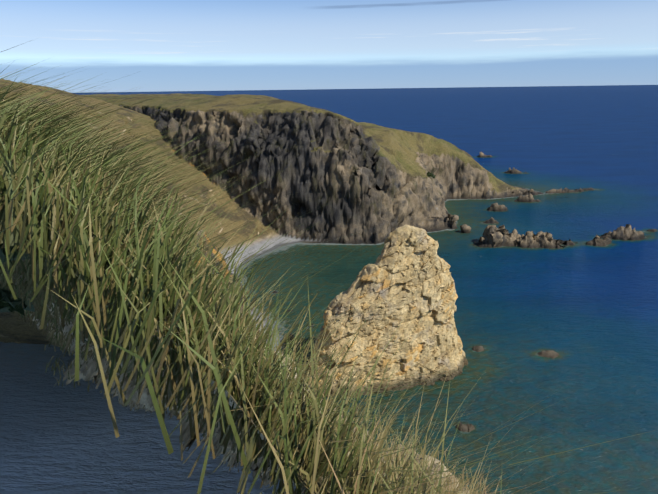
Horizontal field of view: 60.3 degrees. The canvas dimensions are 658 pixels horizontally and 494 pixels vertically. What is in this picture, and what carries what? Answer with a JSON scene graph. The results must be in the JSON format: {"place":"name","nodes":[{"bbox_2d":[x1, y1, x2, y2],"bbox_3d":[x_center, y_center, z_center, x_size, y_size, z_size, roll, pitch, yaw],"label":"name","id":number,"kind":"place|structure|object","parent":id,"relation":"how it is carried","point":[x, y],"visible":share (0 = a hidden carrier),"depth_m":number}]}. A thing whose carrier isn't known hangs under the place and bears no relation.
{"place":"outdoors","nodes":[
{"label":"outdoors","id":0,"kind":"place"},
{"bbox_2d":[0,79,656,493],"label":"land","id":1,"kind":"structure","parent":0,"point":[330,177],"depth_m":202.12},
{"bbox_2d":[0,171,435,424],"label":"bushes","id":2,"kind":"object","parent":1,"relation":"on","point":[7,303],"visible":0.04,"depth_m":20.01},
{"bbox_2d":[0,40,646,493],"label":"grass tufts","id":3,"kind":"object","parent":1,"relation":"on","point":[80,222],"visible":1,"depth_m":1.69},
{"bbox_2d":[0,85,657,493],"bbox_3d":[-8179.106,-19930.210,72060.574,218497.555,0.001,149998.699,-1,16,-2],"label":"sea","id":4,"kind":"structure","parent":0,"point":[584,311],"depth_m":123.07},
{"bbox_2d":[303,225,467,397],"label":"sea stack","id":5,"kind":"object","parent":4,"relation":"in","point":[418,267],"visible":0.9,"depth_m":99.10},
{"bbox_2d":[0,0,657,92],"label":"sky","id":6,"kind":"structure","parent":0,"point":[175,45]}
]}

